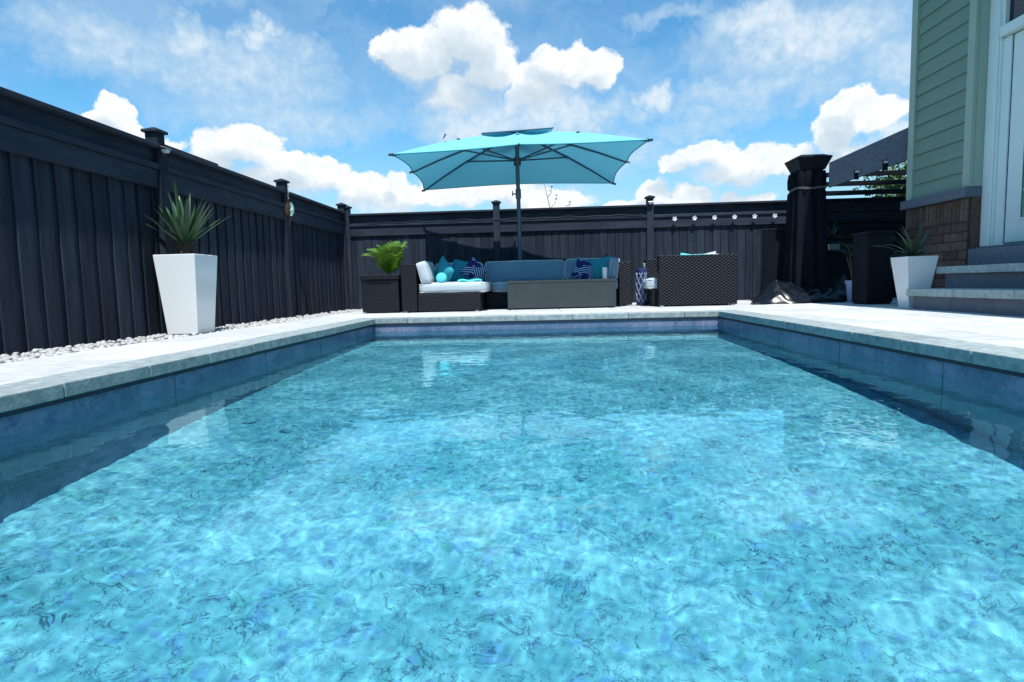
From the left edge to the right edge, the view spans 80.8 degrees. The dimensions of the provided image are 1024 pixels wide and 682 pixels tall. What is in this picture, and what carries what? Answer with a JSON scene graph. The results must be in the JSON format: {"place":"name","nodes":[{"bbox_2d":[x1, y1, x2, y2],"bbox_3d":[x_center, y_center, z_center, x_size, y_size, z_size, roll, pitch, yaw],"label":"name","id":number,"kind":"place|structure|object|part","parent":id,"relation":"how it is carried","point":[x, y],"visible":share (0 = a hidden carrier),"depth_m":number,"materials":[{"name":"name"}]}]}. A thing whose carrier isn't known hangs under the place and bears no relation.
{"place":"outdoors","nodes":[
{"label":"outdoors","id":0,"kind":"place"},
{"bbox_2d":[0,326,373,437],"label":"pool wall","id":1,"kind":"structure","parent":0,"point":[19,422],"depth_m":3.40,"materials":[{"name":"tile"}]},
{"bbox_2d":[0,0,912,213],"label":"sky","id":2,"kind":"structure","parent":0,"point":[316,96],"materials":[{"name":"blue"}]},
{"bbox_2d":[0,325,1023,681],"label":"pool water","id":3,"kind":"structure","parent":0,"point":[706,503],"depth_m":1.50,"materials":[{"name":"blue liquid"}]},
{"bbox_2d":[0,297,1023,412],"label":"deck","id":4,"kind":"structure","parent":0,"point":[993,340],"depth_m":4.72,"materials":[{"name":"stone"}]},
{"bbox_2d":[360,274,402,311],"bbox_3d":[-2.133,-0.801,10.105,0.662,0.604,0.632,-1,5,3],"label":"wicker planter","id":5,"kind":"object","parent":4,"relation":"on","point":[381,293],"visible":0.82,"depth_m":9.82,"materials":[{"name":"wicker"}]},
{"bbox_2d":[362,241,406,274],"bbox_3d":[-2.092,-1.354,10.041,0.849,0.653,0.874,-1,5,3],"label":"palm","id":6,"kind":"object","parent":5,"relation":"on","point":[389,258],"visible":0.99,"depth_m":9.92,"materials":[{"name":"green plant"}]},
{"bbox_2d":[400,257,631,312],"bbox_3d":[0.149,-0.986,10.319,3.802,0.858,1.532,-1,5,3],"label":"sectional sofa","id":7,"kind":"object","parent":4,"relation":"on","point":[422,289],"visible":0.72,"depth_m":10.22,"materials":[{"name":"fabric"}]},
{"bbox_2d":[436,273,446,282],"bbox_3d":[-1.148,-1.022,9.799,0.186,0.184,0.104,1,-12,21],"label":"round pillow","id":8,"kind":"object","parent":7,"relation":"on","point":[441,277],"visible":0.95,"depth_m":9.76,"materials":[{"name":"teal fabric"}]},
{"bbox_2d":[435,255,453,281],"bbox_3d":[-1.139,-1.125,9.992,0.160,0.440,0.440,0,41,-41],"label":"pillow","id":9,"kind":"object","parent":7,"relation":"on","point":[444,266],"visible":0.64,"depth_m":9.89,"materials":[{"name":"teal fabric"}]},
{"bbox_2d":[450,259,468,281],"bbox_3d":[-0.866,-1.220,10.613,0.420,0.420,0.160,10,-9,10],"label":"pillow","id":10,"kind":"object","parent":7,"relation":"on","point":[458,265],"visible":0.49,"depth_m":10.56,"materials":[{"name":"teal fabric"}]},
{"bbox_2d":[457,278,482,281],"bbox_3d":[-0.695,-1.007,10.000,0.400,0.071,0.240,-1,5,3],"label":"throw blanket","id":11,"kind":"object","parent":7,"relation":"on","point":[470,280],"visible":0.82,"depth_m":9.89,"materials":[{"name":"teal fabric"}]},
{"bbox_2d":[459,256,488,278],"bbox_3d":[-0.657,-1.210,10.401,0.370,0.370,0.140,41,-16,-6],"label":"pillow","id":12,"kind":"object","parent":7,"relation":"on","point":[473,268],"visible":0.88,"depth_m":10.34,"materials":[{"name":"blue fabric"}]},
{"bbox_2d":[571,256,593,278],"bbox_3d":[1.273,-1.226,10.539,0.420,0.420,0.150,26,-23,-10],"label":"pillow","id":13,"kind":"object","parent":7,"relation":"on","point":[583,269],"visible":0.88,"depth_m":10.46,"materials":[{"name":"blue fabric"}]},
{"bbox_2d":[588,255,610,278],"bbox_3d":[1.554,-1.266,10.561,0.420,0.420,0.150,-8,-11,18],"label":"pillow","id":14,"kind":"object","parent":7,"relation":"on","point":[598,264],"visible":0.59,"depth_m":10.51,"materials":[{"name":"teal fabric"}]},
{"bbox_2d":[388,127,652,259],"bbox_3d":[0.163,-2.030,10.220,3.932,2.973,2.810,-1,5,3],"label":"parasol","id":15,"kind":"object","parent":4,"relation":"on","point":[533,156],"visible":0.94,"depth_m":10.41,"materials":[{"name":"teal fabric"}]},
{"bbox_2d":[507,279,615,309],"bbox_3d":[0.819,-0.784,10.042,1.770,0.474,0.510,-1,5,3],"label":"fire table","id":16,"kind":"object","parent":4,"relation":"on","point":[563,294],"visible":1,"depth_m":9.79,"materials":[{"name":"grey concrete"}]},
{"bbox_2d":[600,267,608,278],"bbox_3d":[1.518,-1.117,9.853,0.144,0.200,0.144,-1,5,3],"label":"candle","id":17,"kind":"object","parent":16,"relation":"on","point":[604,272],"visible":1,"depth_m":9.82,"materials":[{"name":"white wax"}]},
{"bbox_2d":[636,268,647,305],"bbox_3d":[2.241,-0.927,10.355,0.220,0.630,0.220,-1,5,3],"label":"tall ceramic vase","id":18,"kind":"object","parent":4,"relation":"on","point":[641,292],"visible":0.78,"depth_m":10.27,"materials":[{"name":"blue ceramic"}]},
{"bbox_2d":[642,253,737,306],"bbox_3d":[2.893,-1.016,9.981,1.406,0.843,0.872,-1,5,3],"label":"wicker armchair","id":19,"kind":"object","parent":4,"relation":"on","point":[705,279],"visible":0.98,"depth_m":9.56,"materials":[{"name":"black wicker"}]},
{"bbox_2d":[762,228,784,289],"bbox_3d":[4.672,-1.338,10.641,0.480,1.275,0.200,-1,5,7],"label":"folded screen","id":20,"kind":"object","parent":4,"relation":"on","point":[773,245],"visible":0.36,"depth_m":10.61,"materials":[{"name":"black fabric"}]},
{"bbox_2d":[750,273,847,303],"bbox_3d":[4.648,-0.856,9.839,1.640,0.457,0.833,-1,5,3],"label":"vinyl cover","id":21,"kind":"object","parent":4,"relation":"on","point":[777,292],"visible":0.98,"depth_m":9.69,"materials":[{"name":"black plastic"}]},
{"bbox_2d":[828,237,852,284],"bbox_3d":[6.030,-1.331,10.927,1.400,1.080,0.550,-1,5,3],"label":"bar counter","id":22,"kind":"object","parent":4,"relation":"on","point":[838,266],"visible":0.09,"depth_m":10.71,"materials":[{"name":"black paint"}]},
{"bbox_2d":[828,244,839,249],"bbox_3d":[5.723,-1.674,10.745,0.200,0.110,0.100,-1,5,3],"label":"napkin box","id":23,"kind":"object","parent":22,"relation":"on","point":[833,246],"visible":0.68,"depth_m":10.70,"materials":[{"name":"silver metal"}]},
{"bbox_2d":[827,220,846,240],"bbox_3d":[5.803,-2.008,10.935,0.536,0.370,0.532,-1,5,3],"label":"fern","id":24,"kind":"object","parent":22,"relation":"on","point":[832,234],"visible":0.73,"depth_m":10.91,"materials":[{"name":"green plant"}]},
{"bbox_2d":[784,128,907,229],"bbox_3d":[6.973,-2.131,10.854,4.824,2.698,2.407,-5,6,-31],"label":"pergola","id":25,"kind":"object","parent":4,"relation":"on","point":[873,159],"visible":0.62,"depth_m":9.78,"materials":[{"name":"black paint"}]},
{"bbox_2d":[782,169,828,289],"bbox_3d":[5.001,-1.767,10.221,0.695,2.150,0.684,-1,5,3],"label":"curtain","id":26,"kind":"object","parent":25,"relation":"hanging from","point":[805,253],"visible":0.96,"depth_m":9.99,"materials":[{"name":"black fabric"}]},
{"bbox_2d":[845,280,852,302],"bbox_3d":[5.338,-0.774,9.422,0.236,0.345,0.234,-1,5,3],"label":"flower pot","id":27,"kind":"object","parent":4,"relation":"on","point":[849,290],"visible":0.51,"depth_m":9.38,"materials":[{"name":"ceramic"}]},
{"bbox_2d":[836,243,852,280],"bbox_3d":[5.305,-1.261,9.321,0.556,0.708,0.486,-1,5,3],"label":"shrub","id":28,"kind":"object","parent":27,"relation":"in","point":[851,254],"visible":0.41,"depth_m":9.39,"materials":[{"name":"green plant"}]},
{"bbox_2d":[852,231,896,304],"bbox_3d":[5.268,-1.062,8.786,0.410,1.040,0.448,-1,5,3],"label":"storage cabinet","id":29,"kind":"object","parent":4,"relation":"on","point":[872,277],"visible":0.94,"depth_m":8.61,"materials":[{"name":"black paint"}]},
{"bbox_3d":[5.257,-1.044,8.589,0.340,0.880,0.011,-1,5,3],"label":"door","id":30,"kind":"part","parent":29,"relation":"part of","materials":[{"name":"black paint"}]},
{"bbox_2d":[890,255,938,307],"bbox_3d":[5.004,-0.734,7.512,0.368,0.635,0.368,-1,5,3],"label":"planter","id":31,"kind":"object","parent":4,"relation":"on","point":[913,272],"visible":0.85,"depth_m":7.37,"materials":[{"name":"plastic"}]},
{"bbox_2d":[883,221,945,257],"bbox_3d":[4.989,-1.232,7.463,0.759,0.527,0.636,-2,5,-7],"label":"dracaena","id":32,"kind":"object","parent":31,"relation":"on","point":[914,250],"visible":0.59,"depth_m":7.43,"materials":[{"name":"green plant"}]},
{"bbox_2d":[906,245,1023,315],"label":"garden steps","id":33,"kind":"structure","parent":4,"relation":"on","point":[987,281],"depth_m":6.54,"materials":[{"name":"stone"}]},
{"bbox_2d":[0,317,1023,417],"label":"liner track","id":34,"kind":"structure","parent":0,"point":[116,387],"depth_m":4.06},
{"bbox_2d":[374,318,720,331],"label":"pool wall","id":35,"kind":"structure","parent":0,"point":[543,325],"depth_m":7.95,"materials":[{"name":"tile"}]},
{"bbox_2d":[721,319,1023,394],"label":"pool wall","id":36,"kind":"structure","parent":0,"point":[1010,383],"depth_m":3.82,"materials":[{"name":"tile"}]},
{"label":"ground","id":37,"kind":"structure","parent":0,"visible":0},
{"bbox_2d":[0,309,362,363],"bbox_3d":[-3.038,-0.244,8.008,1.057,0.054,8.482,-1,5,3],"label":"pebbles","id":38,"kind":"object","parent":37,"relation":"on","point":[15,356],"visible":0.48,"depth_m":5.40,"materials":[{"name":"white gravel"}]},
{"bbox_2d":[0,86,349,354],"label":"board fence","id":39,"kind":"object","parent":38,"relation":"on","point":[82,242],"visible":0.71,"depth_m":5.71,"materials":[{"name":"black wood"}]},
{"bbox_2d":[160,145,171,156],"bbox_3d":[-3.601,-1.977,6.260,0.077,0.100,0.100,-1,5,3],"label":"solar lamp","id":40,"kind":"object","parent":39,"relation":"attached to","point":[163,150],"visible":1,"depth_m":6.23,"materials":[{"name":"black paint"}]},
{"bbox_2d":[283,185,294,225],"bbox_3d":[-3.441,-2.088,9.301,0.050,0.620,0.277,1,6,21],"label":"sun face ornament","id":41,"kind":"object","parent":39,"relation":"hanging from","point":[288,208],"visible":1,"depth_m":9.30,"materials":[{"name":"silver metal"}]},
{"bbox_2d":[153,254,216,333],"bbox_3d":[-3.336,-0.482,6.216,0.429,0.800,0.429,-1,5,3],"label":"planter","id":42,"kind":"object","parent":38,"relation":"on","point":[187,285],"visible":1,"depth_m":6.05,"materials":[{"name":"plastic"}]},
{"bbox_2d":[145,182,229,253],"bbox_3d":[-3.348,-1.209,6.176,0.683,0.815,0.714,3,7,37],"label":"yucca","id":43,"kind":"object","parent":42,"relation":"on","point":[184,228],"visible":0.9,"depth_m":6.08,"materials":[{"name":"green plant"}]},
{"bbox_2d":[544,184,570,206],"bbox_3d":[1.067,-2.304,14.015,0.659,2.751,0.106,-1,5,3],"label":"sapling","id":44,"kind":"object","parent":37,"relation":"on","point":[555,198],"visible":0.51,"depth_m":13.92,"materials":[{"name":"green plant"}]},
{"bbox_2d":[344,195,905,309],"bbox_3d":[3.496,-1.776,11.820,13.804,2.186,0.180,-1,5,3],"label":"plank fence","id":45,"kind":"object","parent":37,"relation":"on","point":[653,231],"visible":0.38,"depth_m":11.87,"materials":[{"name":"black wood"}]},
{"bbox_2d":[367,214,642,222],"bbox_3d":[-0.170,-2.414,11.876,5.461,0.040,0.010,-1,5,3],"label":"cable","id":46,"kind":"object","parent":45,"relation":"attached to","point":[507,218],"visible":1,"depth_m":11.86,"materials":[{"name":"black paint"}]},
{"bbox_2d":[852,161,906,197],"bbox_3d":[12.106,-3.624,17.578,4.171,4.378,4.022,-6,7,-38],"label":"tree","id":47,"kind":"object","parent":37,"relation":"on","point":[893,177],"visible":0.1,"depth_m":17.44,"materials":[{"name":"green plant"}]},
{"bbox_2d":[900,0,1023,287],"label":"house","id":48,"kind":"structure","parent":37,"relation":"on","point":[965,176],"depth_m":7.67,"materials":[{"name":"green wood"}]},
{"bbox_2d":[1004,30,1023,242],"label":"door","id":49,"kind":"structure","parent":48,"relation":"in","point":[1014,224],"depth_m":7.10,"materials":[{"name":"white paint"}]}
]}

